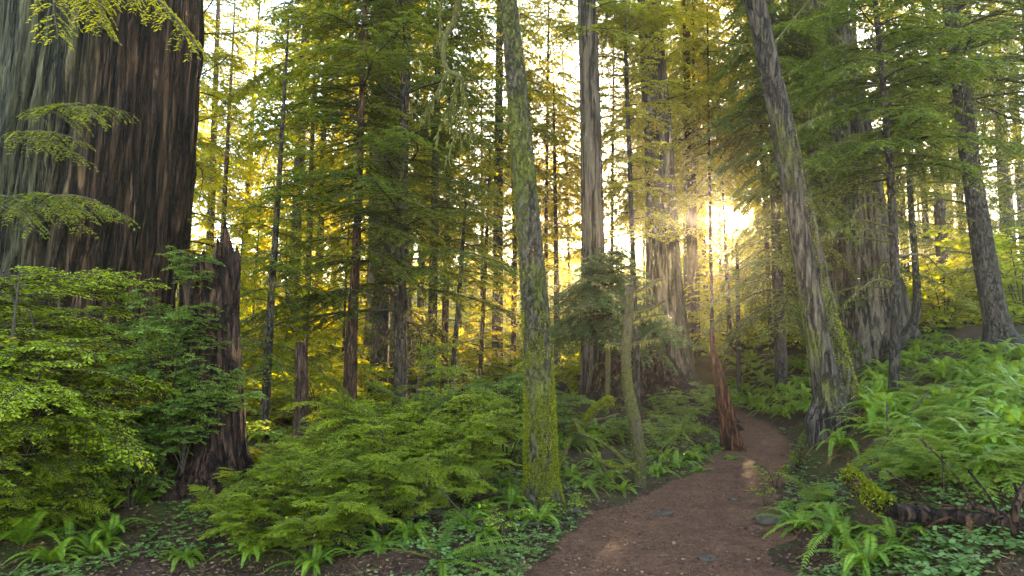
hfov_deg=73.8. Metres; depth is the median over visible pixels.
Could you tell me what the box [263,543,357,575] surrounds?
sword fern
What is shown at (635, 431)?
dead snag
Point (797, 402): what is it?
sword fern
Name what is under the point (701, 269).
conifer tree
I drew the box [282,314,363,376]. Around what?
huckleberry bush
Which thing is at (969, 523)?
sword fern
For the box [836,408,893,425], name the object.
sword fern
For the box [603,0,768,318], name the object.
conifer tree
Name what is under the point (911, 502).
sword fern
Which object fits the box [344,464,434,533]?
huckleberry bush
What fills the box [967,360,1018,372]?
sword fern
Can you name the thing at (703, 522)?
path
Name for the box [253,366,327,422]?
huckleberry bush
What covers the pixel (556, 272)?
conifer tree
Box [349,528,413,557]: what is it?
sword fern
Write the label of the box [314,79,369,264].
conifer tree
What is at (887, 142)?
slender tree
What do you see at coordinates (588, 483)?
sword fern
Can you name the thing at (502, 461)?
huckleberry bush
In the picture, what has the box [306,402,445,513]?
huckleberry bush
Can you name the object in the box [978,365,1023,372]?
sword fern
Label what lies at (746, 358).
sword fern
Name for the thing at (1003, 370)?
sword fern
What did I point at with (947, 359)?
sword fern
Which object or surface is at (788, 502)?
sword fern
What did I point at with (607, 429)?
sword fern
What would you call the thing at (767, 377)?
sword fern
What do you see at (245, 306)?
conifer tree
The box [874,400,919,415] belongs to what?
sword fern
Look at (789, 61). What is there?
hemlock tree
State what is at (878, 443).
fallen branch
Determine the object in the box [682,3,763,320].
conifer tree
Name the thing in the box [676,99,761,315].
conifer tree
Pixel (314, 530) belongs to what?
seedling
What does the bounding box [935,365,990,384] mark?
sword fern
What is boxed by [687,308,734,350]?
huckleberry bush
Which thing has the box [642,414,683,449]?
huckleberry bush
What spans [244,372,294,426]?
huckleberry bush
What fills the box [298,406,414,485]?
huckleberry bush
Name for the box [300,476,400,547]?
huckleberry bush
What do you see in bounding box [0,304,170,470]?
leafy sapling
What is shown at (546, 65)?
conifer tree
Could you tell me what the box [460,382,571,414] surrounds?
fallen log
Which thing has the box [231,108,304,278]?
conifer tree
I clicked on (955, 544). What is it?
ground cover
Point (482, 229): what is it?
conifer tree
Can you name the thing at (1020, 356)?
sword fern
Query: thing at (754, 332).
conifer tree
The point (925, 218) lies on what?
conifer tree
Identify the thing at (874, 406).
sword fern
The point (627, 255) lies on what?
conifer tree
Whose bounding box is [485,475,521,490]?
sword fern
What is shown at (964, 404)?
sword fern
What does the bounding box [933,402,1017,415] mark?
sword fern
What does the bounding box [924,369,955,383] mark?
sword fern
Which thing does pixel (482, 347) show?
slender tree
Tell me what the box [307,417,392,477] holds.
huckleberry bush
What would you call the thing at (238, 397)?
huckleberry bush
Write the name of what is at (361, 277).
conifer tree
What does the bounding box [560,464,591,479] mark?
sword fern
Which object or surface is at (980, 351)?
sword fern
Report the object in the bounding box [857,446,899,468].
sword fern
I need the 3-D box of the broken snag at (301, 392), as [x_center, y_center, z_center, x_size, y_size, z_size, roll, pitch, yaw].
[-3.221,1.626,10.514,0.475,2.032,0.466,0,-5,0]
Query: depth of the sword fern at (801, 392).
15.32 m
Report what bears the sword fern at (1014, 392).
on the ground at (782, 556)
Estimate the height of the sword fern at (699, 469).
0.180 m
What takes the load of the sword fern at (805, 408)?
on the ground at (782, 556)
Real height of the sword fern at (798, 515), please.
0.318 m
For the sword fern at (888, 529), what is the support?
on the ground at (782, 556)
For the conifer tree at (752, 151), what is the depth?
36.57 m
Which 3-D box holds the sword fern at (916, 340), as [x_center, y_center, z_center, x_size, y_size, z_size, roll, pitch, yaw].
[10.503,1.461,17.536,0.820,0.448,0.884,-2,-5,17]
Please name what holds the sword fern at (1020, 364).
on the ground at (782, 556)
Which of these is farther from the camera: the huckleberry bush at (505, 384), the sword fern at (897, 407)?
the huckleberry bush at (505, 384)
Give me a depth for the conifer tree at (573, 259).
33.26 m
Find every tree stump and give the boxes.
[144,217,277,502]
[584,312,744,430]
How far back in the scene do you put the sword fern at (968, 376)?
10.11 m
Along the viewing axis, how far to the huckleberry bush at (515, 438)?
9.31 m
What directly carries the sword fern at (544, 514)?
on the ground at (782, 556)
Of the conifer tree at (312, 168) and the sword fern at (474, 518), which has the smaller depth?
the sword fern at (474, 518)
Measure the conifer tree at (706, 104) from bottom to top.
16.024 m
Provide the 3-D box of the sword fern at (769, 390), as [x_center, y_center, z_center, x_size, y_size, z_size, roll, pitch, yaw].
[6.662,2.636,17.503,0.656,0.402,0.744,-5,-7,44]
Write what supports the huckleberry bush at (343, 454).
on the ground at (782, 556)
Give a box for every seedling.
[274,498,349,552]
[478,503,532,543]
[538,492,586,520]
[744,483,777,505]
[750,465,789,487]
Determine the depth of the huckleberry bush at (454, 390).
9.09 m
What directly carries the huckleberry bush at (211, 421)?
on the tree stump at (226, 446)
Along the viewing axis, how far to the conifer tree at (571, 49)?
27.58 m
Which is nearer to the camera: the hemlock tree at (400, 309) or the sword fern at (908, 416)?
the sword fern at (908, 416)
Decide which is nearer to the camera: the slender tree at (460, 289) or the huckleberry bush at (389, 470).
the huckleberry bush at (389, 470)
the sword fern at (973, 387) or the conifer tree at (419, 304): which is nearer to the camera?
the sword fern at (973, 387)
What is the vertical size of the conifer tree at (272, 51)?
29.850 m
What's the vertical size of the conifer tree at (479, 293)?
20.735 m
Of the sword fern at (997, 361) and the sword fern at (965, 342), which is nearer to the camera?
the sword fern at (997, 361)
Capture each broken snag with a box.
[290,327,310,440]
[707,326,746,451]
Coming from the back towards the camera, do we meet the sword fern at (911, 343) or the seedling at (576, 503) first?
the sword fern at (911, 343)
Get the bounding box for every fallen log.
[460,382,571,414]
[839,464,1023,534]
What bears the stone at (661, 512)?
on the path
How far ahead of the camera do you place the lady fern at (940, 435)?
5.80 m
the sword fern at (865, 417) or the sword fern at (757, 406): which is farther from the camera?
the sword fern at (757, 406)
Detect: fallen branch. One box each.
[395,455,501,538]
[466,478,585,539]
[521,436,571,477]
[569,395,614,432]
[571,413,619,485]
[577,418,673,478]
[579,435,635,478]
[857,390,929,476]
[863,469,943,559]
[886,438,1023,521]
[906,413,1023,482]
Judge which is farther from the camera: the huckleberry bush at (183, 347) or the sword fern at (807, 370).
the sword fern at (807, 370)
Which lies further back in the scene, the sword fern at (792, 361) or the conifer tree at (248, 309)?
the conifer tree at (248, 309)
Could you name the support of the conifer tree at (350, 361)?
on the ground at (782, 556)
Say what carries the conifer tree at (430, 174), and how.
on the ground at (782, 556)
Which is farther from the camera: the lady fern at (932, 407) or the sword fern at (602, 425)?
the sword fern at (602, 425)
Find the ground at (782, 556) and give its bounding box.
[0,286,1023,575]
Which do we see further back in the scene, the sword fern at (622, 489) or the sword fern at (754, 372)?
the sword fern at (754, 372)
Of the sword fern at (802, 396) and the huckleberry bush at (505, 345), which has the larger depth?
the huckleberry bush at (505, 345)
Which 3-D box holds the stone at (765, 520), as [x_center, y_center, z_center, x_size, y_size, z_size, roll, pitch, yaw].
[2.391,2.174,6.324,0.256,0.108,0.199,0,-5,4]
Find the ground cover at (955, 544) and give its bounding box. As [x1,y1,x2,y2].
[0,359,1023,575]
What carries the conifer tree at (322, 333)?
on the ground at (782, 556)
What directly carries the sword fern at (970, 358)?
on the ground at (782, 556)
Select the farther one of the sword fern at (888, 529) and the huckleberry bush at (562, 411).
the huckleberry bush at (562, 411)
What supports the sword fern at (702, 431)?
on the ground at (782, 556)
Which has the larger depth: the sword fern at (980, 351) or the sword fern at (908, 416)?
the sword fern at (980, 351)
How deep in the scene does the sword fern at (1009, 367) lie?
8.40 m
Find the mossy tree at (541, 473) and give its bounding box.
[409,0,569,520]
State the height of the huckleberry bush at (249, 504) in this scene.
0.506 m
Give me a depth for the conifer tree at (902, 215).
29.01 m
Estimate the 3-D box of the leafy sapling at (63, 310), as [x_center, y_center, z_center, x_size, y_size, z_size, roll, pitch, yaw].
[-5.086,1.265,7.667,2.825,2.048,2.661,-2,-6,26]
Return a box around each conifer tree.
[175,0,288,349]
[176,0,281,388]
[176,6,265,310]
[177,101,219,299]
[191,0,302,318]
[191,130,252,252]
[193,0,289,253]
[197,0,369,338]
[213,0,540,405]
[230,3,328,245]
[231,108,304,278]
[233,204,273,372]
[235,5,365,343]
[238,195,284,377]
[240,266,266,321]
[243,208,323,413]
[245,0,370,373]
[245,0,459,424]
[253,208,342,419]
[278,2,369,343]
[282,58,366,259]
[292,188,388,412]
[309,258,340,374]
[312,6,417,361]
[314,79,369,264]
[335,0,519,402]
[363,4,474,291]
[368,5,478,365]
[408,0,579,386]
[408,5,512,399]
[409,67,473,270]
[413,264,451,336]
[415,56,503,360]
[423,16,512,372]
[449,53,518,324]
[449,282,469,357]
[456,0,580,379]
[469,273,521,361]
[473,36,549,299]
[477,0,610,289]
[484,21,575,262]
[503,271,521,355]
[504,69,580,381]
[510,76,580,362]
[535,5,620,361]
[550,0,696,285]
[550,120,609,285]
[553,272,574,347]
[556,0,683,300]
[602,50,679,280]
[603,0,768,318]
[605,26,713,240]
[607,230,638,301]
[619,139,682,304]
[620,0,742,363]
[626,0,764,339]
[639,22,723,314]
[643,0,746,317]
[645,56,731,306]
[667,0,767,365]
[671,0,805,353]
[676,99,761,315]
[679,10,752,293]
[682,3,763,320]
[686,237,726,360]
[697,210,718,327]
[700,0,920,333]
[700,1,793,310]
[717,2,796,293]
[722,18,768,289]
[727,0,807,215]
[732,245,763,320]
[746,212,801,342]
[761,0,1023,353]
[851,0,927,200]
[857,4,966,281]
[858,0,965,301]
[869,0,1021,315]
[899,151,934,304]
[905,1,1015,259]
[914,155,968,268]
[916,0,1023,273]
[932,0,1023,302]
[941,0,1023,262]
[945,10,1023,177]
[955,6,1023,299]
[978,7,1023,261]
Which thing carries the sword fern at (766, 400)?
on the ground at (782, 556)
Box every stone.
[570,506,580,513]
[651,510,673,514]
[696,554,716,561]
[754,515,783,525]
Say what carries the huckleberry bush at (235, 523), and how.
on the ground at (782, 556)
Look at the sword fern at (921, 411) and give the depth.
7.50 m
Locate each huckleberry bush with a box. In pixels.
[13,367,185,503]
[30,347,290,489]
[38,416,184,507]
[48,364,155,465]
[98,410,201,481]
[101,288,222,369]
[102,351,214,422]
[107,384,235,471]
[153,314,235,370]
[155,245,225,303]
[159,352,267,431]
[174,324,290,371]
[184,484,279,540]
[194,503,299,559]
[212,454,292,496]
[213,455,334,526]
[225,473,317,532]
[240,297,346,351]
[240,325,330,378]
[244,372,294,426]
[244,374,261,419]
[248,442,317,485]
[250,344,362,409]
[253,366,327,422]
[255,426,346,483]
[259,446,383,524]
[260,512,353,560]
[272,438,393,487]
[273,369,373,426]
[280,383,480,472]
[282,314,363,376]
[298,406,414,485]
[298,415,350,454]
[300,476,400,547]
[302,450,426,526]
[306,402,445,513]
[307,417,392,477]
[312,343,518,482]
[317,303,364,370]
[322,363,393,415]
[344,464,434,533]
[360,397,517,487]
[370,402,491,498]
[382,460,471,520]
[393,383,486,421]
[393,411,512,498]
[407,349,470,395]
[412,434,497,506]
[413,307,477,367]
[421,386,519,456]
[422,340,514,389]
[438,414,522,484]
[439,440,522,503]
[448,370,522,422]
[449,307,522,360]
[464,348,523,393]
[470,402,522,469]
[478,318,562,367]
[492,366,578,419]
[495,340,580,395]
[553,336,580,381]
[555,389,596,444]
[558,445,563,461]
[565,429,598,451]
[603,416,646,441]
[641,389,694,423]
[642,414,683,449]
[657,408,707,442]
[664,384,716,423]
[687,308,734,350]
[691,382,751,408]
[707,295,765,331]
[722,299,791,346]
[742,299,805,350]
[900,258,1021,323]
[902,261,964,320]
[904,242,1023,331]
[905,276,938,320]
[907,226,1023,324]
[919,255,1022,307]
[934,239,1023,312]
[948,239,1022,279]
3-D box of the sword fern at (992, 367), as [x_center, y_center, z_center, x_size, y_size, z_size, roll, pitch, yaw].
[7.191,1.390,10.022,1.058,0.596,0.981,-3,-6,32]
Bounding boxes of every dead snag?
[569,273,666,487]
[633,281,672,423]
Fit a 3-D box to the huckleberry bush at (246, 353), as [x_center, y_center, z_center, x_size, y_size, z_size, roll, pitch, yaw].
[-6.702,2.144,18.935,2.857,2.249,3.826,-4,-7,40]
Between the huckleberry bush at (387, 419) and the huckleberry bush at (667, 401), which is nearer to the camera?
the huckleberry bush at (387, 419)
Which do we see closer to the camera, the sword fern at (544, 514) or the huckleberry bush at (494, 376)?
the sword fern at (544, 514)
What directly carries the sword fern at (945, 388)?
on the ground at (782, 556)
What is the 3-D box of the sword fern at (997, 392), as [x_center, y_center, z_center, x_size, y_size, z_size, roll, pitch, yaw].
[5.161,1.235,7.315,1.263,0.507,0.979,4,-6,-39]
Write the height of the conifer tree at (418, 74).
16.165 m
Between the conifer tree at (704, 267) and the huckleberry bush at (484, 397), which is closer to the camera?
the huckleberry bush at (484, 397)
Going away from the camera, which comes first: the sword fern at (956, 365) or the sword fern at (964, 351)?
the sword fern at (956, 365)
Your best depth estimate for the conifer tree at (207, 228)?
25.01 m
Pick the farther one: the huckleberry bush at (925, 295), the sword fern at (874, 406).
the huckleberry bush at (925, 295)
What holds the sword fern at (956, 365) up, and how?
on the ground at (782, 556)
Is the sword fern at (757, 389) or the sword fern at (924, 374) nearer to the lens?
the sword fern at (924, 374)
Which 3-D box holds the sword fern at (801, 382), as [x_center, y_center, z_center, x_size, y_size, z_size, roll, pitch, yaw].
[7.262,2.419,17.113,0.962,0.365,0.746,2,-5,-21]
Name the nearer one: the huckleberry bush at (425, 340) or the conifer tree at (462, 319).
the huckleberry bush at (425, 340)
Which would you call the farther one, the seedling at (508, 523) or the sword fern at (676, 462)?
the sword fern at (676, 462)
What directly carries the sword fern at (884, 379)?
on the ground at (782, 556)
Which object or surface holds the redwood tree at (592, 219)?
on the ground at (782, 556)
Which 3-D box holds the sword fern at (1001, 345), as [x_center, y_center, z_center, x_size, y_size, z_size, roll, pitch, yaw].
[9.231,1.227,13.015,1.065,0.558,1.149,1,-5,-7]
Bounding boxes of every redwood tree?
[0,0,216,403]
[297,0,480,391]
[529,0,651,396]
[563,0,728,398]
[705,0,979,367]
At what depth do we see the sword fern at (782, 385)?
16.86 m
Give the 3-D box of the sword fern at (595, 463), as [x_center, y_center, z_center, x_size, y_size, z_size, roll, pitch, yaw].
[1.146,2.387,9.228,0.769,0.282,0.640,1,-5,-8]
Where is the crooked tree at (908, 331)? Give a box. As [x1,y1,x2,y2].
[856,3,954,363]
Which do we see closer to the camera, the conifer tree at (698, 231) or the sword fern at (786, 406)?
the sword fern at (786, 406)
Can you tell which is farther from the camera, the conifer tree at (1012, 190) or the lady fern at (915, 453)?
the conifer tree at (1012, 190)
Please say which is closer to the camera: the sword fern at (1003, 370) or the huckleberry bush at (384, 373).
the sword fern at (1003, 370)
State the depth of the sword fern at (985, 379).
9.34 m
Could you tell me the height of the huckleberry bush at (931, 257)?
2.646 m
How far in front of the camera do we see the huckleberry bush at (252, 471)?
6.01 m
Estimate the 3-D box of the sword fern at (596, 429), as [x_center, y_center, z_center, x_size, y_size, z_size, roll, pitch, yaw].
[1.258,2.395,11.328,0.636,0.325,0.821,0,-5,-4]
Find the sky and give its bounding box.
[192,0,1023,282]
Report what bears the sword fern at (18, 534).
on the ground at (782, 556)
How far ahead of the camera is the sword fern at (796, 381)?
17.20 m
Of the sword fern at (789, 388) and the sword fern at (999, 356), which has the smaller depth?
the sword fern at (999, 356)
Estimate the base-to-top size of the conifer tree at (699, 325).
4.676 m
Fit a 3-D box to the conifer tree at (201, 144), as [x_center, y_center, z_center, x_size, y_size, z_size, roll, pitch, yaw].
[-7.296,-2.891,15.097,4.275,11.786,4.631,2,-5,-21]
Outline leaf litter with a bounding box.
[0,353,1023,575]
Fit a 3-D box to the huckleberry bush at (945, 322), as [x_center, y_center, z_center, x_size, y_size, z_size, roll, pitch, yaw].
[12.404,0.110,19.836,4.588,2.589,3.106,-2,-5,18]
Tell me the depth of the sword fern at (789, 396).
15.94 m
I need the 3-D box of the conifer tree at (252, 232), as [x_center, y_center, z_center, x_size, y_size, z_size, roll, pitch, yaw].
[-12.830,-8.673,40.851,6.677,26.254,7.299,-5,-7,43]
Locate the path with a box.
[501,404,799,575]
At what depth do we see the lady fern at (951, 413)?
6.07 m
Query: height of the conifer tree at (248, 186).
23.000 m
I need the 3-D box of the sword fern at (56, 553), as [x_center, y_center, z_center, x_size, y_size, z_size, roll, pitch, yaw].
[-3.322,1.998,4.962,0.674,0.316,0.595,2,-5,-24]
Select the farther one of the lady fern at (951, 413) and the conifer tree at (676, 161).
the conifer tree at (676, 161)
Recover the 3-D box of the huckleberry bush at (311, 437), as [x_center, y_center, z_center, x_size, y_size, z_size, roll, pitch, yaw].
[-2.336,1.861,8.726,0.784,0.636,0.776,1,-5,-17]
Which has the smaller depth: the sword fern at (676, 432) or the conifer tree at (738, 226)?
the sword fern at (676, 432)
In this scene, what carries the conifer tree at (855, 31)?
on the ground at (782, 556)
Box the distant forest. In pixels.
[176,52,1023,348]
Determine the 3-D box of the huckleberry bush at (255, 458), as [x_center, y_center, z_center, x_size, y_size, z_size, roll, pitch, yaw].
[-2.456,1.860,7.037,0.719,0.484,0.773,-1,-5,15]
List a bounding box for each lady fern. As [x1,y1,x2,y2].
[781,475,837,511]
[846,412,978,474]
[862,450,980,480]
[870,433,1023,502]
[894,381,939,399]
[906,400,948,419]
[906,409,1023,440]
[909,393,1004,418]
[910,409,1023,443]
[918,387,993,408]
[964,451,1023,497]
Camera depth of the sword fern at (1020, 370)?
9.52 m
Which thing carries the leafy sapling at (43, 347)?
on the ground at (782, 556)
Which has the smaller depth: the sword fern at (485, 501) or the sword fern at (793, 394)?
the sword fern at (485, 501)
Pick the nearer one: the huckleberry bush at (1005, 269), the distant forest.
the huckleberry bush at (1005, 269)
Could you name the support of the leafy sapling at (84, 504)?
on the ground at (782, 556)
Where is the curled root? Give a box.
[1010,480,1023,541]
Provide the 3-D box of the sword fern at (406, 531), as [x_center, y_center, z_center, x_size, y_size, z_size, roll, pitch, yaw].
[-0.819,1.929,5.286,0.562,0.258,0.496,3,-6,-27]
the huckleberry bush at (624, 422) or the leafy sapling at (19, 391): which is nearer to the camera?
the leafy sapling at (19, 391)
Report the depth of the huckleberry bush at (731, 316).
26.94 m
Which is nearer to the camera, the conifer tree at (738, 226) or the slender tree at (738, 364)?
the slender tree at (738, 364)
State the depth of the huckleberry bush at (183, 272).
6.40 m
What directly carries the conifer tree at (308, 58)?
on the ground at (782, 556)
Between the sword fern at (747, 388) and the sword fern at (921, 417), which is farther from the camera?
the sword fern at (747, 388)
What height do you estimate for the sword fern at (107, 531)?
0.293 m
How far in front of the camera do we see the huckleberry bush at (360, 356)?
27.09 m
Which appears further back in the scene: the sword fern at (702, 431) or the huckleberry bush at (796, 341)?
the huckleberry bush at (796, 341)
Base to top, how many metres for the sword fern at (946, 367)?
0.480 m
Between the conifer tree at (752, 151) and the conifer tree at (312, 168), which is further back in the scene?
the conifer tree at (752, 151)
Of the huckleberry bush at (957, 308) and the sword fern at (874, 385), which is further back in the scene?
the huckleberry bush at (957, 308)
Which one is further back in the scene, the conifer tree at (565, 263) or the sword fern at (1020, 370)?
the conifer tree at (565, 263)
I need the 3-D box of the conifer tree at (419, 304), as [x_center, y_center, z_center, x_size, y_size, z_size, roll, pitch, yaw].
[-4.109,-7.553,30.727,5.851,23.007,6.396,2,-6,-26]
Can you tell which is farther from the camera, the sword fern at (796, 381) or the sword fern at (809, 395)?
the sword fern at (796, 381)
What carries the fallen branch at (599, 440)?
on the ground at (782, 556)
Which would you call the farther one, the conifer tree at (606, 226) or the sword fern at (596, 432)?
the conifer tree at (606, 226)
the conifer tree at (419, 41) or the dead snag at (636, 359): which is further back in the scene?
the conifer tree at (419, 41)
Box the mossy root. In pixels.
[781,428,807,475]
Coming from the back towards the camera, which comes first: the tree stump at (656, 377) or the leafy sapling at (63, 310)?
the tree stump at (656, 377)
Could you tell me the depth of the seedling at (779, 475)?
7.90 m
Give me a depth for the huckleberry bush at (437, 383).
18.64 m
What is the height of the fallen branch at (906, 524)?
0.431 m
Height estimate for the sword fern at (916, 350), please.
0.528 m
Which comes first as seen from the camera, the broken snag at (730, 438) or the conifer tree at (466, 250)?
the broken snag at (730, 438)
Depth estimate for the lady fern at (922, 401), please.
7.72 m
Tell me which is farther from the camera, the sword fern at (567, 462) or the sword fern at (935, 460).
the sword fern at (567, 462)
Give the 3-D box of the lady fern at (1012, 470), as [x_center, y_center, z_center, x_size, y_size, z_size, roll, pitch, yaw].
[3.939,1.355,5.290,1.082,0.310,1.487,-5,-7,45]
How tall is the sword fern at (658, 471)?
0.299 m
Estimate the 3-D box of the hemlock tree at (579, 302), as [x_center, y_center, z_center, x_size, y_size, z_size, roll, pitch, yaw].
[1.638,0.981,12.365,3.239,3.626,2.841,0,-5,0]
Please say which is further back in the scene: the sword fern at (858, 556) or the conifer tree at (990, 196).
the conifer tree at (990, 196)
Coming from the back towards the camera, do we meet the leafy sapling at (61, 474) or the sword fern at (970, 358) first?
the sword fern at (970, 358)
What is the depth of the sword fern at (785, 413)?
14.76 m
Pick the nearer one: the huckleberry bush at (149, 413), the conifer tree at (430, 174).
the huckleberry bush at (149, 413)
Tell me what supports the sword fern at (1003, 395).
on the ground at (782, 556)
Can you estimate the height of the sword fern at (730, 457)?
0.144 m
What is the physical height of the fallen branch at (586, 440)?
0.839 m
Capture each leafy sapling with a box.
[0,264,141,506]
[0,271,185,522]
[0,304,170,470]
[0,307,182,432]
[0,309,184,529]
[0,418,138,536]
[2,267,171,464]
[4,426,144,532]
[8,404,124,506]
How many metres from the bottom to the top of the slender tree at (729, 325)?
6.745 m
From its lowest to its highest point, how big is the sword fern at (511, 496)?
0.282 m
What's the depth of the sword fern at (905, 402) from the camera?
8.40 m
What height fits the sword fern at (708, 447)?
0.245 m
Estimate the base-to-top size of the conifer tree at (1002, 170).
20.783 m
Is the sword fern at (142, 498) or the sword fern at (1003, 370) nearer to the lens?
the sword fern at (142, 498)
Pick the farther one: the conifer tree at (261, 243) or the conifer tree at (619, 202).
the conifer tree at (619, 202)
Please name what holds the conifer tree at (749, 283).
on the ground at (782, 556)
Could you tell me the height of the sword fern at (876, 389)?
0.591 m
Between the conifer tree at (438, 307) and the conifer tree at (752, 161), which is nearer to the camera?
the conifer tree at (752, 161)
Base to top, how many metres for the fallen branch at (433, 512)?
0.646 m
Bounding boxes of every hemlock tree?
[216,14,355,440]
[240,0,535,410]
[513,245,702,413]
[695,0,879,390]
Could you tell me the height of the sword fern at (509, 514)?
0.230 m
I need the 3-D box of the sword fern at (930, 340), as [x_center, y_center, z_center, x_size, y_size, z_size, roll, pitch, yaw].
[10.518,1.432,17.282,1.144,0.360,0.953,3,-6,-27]
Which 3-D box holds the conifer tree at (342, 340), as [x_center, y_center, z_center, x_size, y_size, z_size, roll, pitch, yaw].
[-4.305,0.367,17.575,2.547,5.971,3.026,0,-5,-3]
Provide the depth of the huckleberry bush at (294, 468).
5.30 m
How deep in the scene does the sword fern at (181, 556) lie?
4.91 m
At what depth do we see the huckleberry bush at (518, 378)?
11.72 m
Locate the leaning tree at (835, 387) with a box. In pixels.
[695,0,890,449]
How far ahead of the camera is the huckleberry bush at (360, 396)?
12.75 m
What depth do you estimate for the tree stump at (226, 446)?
6.47 m
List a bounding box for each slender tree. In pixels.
[411,167,518,414]
[437,138,523,386]
[690,177,759,361]
[712,241,771,393]
[761,0,1023,396]
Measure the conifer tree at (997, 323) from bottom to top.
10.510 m
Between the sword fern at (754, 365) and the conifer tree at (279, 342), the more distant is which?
the sword fern at (754, 365)
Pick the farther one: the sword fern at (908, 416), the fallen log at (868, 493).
the sword fern at (908, 416)
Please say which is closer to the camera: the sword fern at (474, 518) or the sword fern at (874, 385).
the sword fern at (474, 518)
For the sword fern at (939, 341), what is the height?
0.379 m
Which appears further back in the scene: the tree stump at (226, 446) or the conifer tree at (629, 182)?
the conifer tree at (629, 182)
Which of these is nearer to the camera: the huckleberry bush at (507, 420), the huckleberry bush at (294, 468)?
the huckleberry bush at (294, 468)
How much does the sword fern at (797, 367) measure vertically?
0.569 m
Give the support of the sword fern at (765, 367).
on the ground at (782, 556)
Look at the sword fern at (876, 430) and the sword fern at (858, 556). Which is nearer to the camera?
the sword fern at (858, 556)
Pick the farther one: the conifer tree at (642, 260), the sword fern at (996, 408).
the conifer tree at (642, 260)
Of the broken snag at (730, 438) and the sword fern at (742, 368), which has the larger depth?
the sword fern at (742, 368)
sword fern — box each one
[0,509,84,551]
[2,536,83,568]
[7,503,119,537]
[52,514,160,550]
[59,533,126,567]
[101,478,167,509]
[155,546,209,573]
[206,529,296,567]
[246,416,281,446]
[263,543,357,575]
[265,435,311,459]
[266,427,315,440]
[275,423,319,437]
[349,511,538,575]
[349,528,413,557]
[378,518,437,545]
[436,508,498,534]
[454,499,517,516]
[465,522,509,553]
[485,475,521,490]
[488,486,526,508]
[497,510,544,527]
[500,439,522,462]
[503,502,563,532]
[557,430,595,447]
[557,431,584,451]
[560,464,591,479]
[563,456,575,468]
[564,473,614,499]
[565,493,600,506]
[567,431,608,450]
[576,452,622,467]
[578,430,627,449]
[582,466,633,486]
[585,420,629,444]
[586,423,608,437]
[588,419,610,432]
[606,480,642,496]
[645,424,698,448]
[645,447,662,456]
[646,462,681,478]
[647,446,677,460]
[658,449,700,469]
[671,448,714,464]
[682,422,719,441]
[689,443,721,451]
[691,466,713,472]
[719,354,744,362]
[723,454,741,460]
[725,365,750,374]
[730,392,744,400]
[733,391,766,408]
[734,381,754,392]
[738,383,756,391]
[741,352,761,364]
[741,359,766,368]
[743,367,768,377]
[744,349,770,359]
[746,374,757,380]
[746,506,821,537]
[747,398,768,411]
[747,401,782,415]
[748,394,773,406]
[751,387,767,393]
[752,378,774,386]
[753,396,773,410]
[754,374,773,382]
[755,364,773,373]
[757,371,773,380]
[758,383,774,395]
[759,392,783,402]
[763,504,872,568]
[764,389,785,403]
[767,381,798,391]
[767,403,796,423]
[767,500,800,508]
[769,392,798,404]
[770,403,797,417]
[777,388,799,397]
[780,383,810,401]
[781,384,800,395]
[785,375,805,385]
[785,398,811,408]
[786,403,810,415]
[787,398,800,412]
[788,355,802,365]
[788,358,808,375]
[789,378,810,386]
[791,362,808,371]
[792,378,809,385]
[793,395,809,400]
[797,533,931,575]
[800,366,809,376]
[800,391,811,399]
[805,429,860,466]
[807,501,855,520]
[818,454,850,463]
[824,407,911,445]
[831,393,924,429]
[832,513,931,561]
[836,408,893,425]
[850,385,919,412]
[857,364,888,382]
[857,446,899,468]
[859,359,906,381]
[859,369,887,380]
[859,370,914,383]
[860,378,901,393]
[860,380,906,395]
[860,411,925,430]
[860,429,885,447]
[862,413,934,446]
[865,399,933,433]
[866,361,910,376]
[872,395,928,405]
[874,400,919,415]
[876,360,909,368]
[879,384,908,394]
[883,420,965,452]
[896,393,942,398]
[896,508,973,542]
[899,384,937,392]
[900,345,932,358]
[900,350,938,360]
[900,358,917,366]
[900,380,923,387]
[901,404,947,417]
[902,498,936,506]
[904,341,934,351]
[904,361,933,372]
[904,399,987,430]
[906,337,944,346]
[906,417,1023,471]
[909,336,933,348]
[910,387,937,399]
[911,360,962,384]
[911,371,935,379]
[916,359,953,377]
[917,330,953,339]
[918,356,959,367]
[920,339,960,353]
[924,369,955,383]
[927,338,963,347]
[927,359,988,383]
[927,385,977,417]
[927,406,1023,441]
[931,435,986,481]
[932,440,1023,485]
[933,391,984,408]
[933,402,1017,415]
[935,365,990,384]
[937,345,981,358]
[938,374,999,388]
[940,356,984,370]
[943,335,976,349]
[948,382,1017,391]
[951,396,1023,427]
[952,359,1004,378]
[952,368,997,391]
[952,431,1023,477]
[953,389,1016,403]
[958,380,987,387]
[961,353,997,362]
[962,352,989,359]
[962,360,1023,381]
[962,372,1005,386]
[964,374,1023,401]
[965,338,1017,356]
[967,354,1010,364]
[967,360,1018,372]
[967,363,999,380]
[967,403,1020,425]
[968,348,1004,361]
[971,355,1020,370]
[973,379,1023,402]
[976,356,1013,363]
[977,398,1023,419]
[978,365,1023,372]
[980,365,1022,387]
[982,389,1016,410]
[982,394,1023,409]
[985,357,1023,368]
[991,339,1023,360]
[992,346,1023,361]
[996,365,1021,385]
[1000,373,1023,404]
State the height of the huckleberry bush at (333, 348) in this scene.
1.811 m
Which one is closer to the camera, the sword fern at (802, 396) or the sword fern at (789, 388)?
the sword fern at (802, 396)
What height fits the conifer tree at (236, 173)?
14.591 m
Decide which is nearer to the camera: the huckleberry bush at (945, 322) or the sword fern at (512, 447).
the sword fern at (512, 447)
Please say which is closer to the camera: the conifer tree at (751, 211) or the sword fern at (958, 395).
the sword fern at (958, 395)
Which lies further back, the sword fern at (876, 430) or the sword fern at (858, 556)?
the sword fern at (876, 430)
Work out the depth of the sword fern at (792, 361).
19.16 m
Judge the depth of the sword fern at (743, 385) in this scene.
18.86 m
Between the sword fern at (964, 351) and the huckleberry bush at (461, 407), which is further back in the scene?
the sword fern at (964, 351)

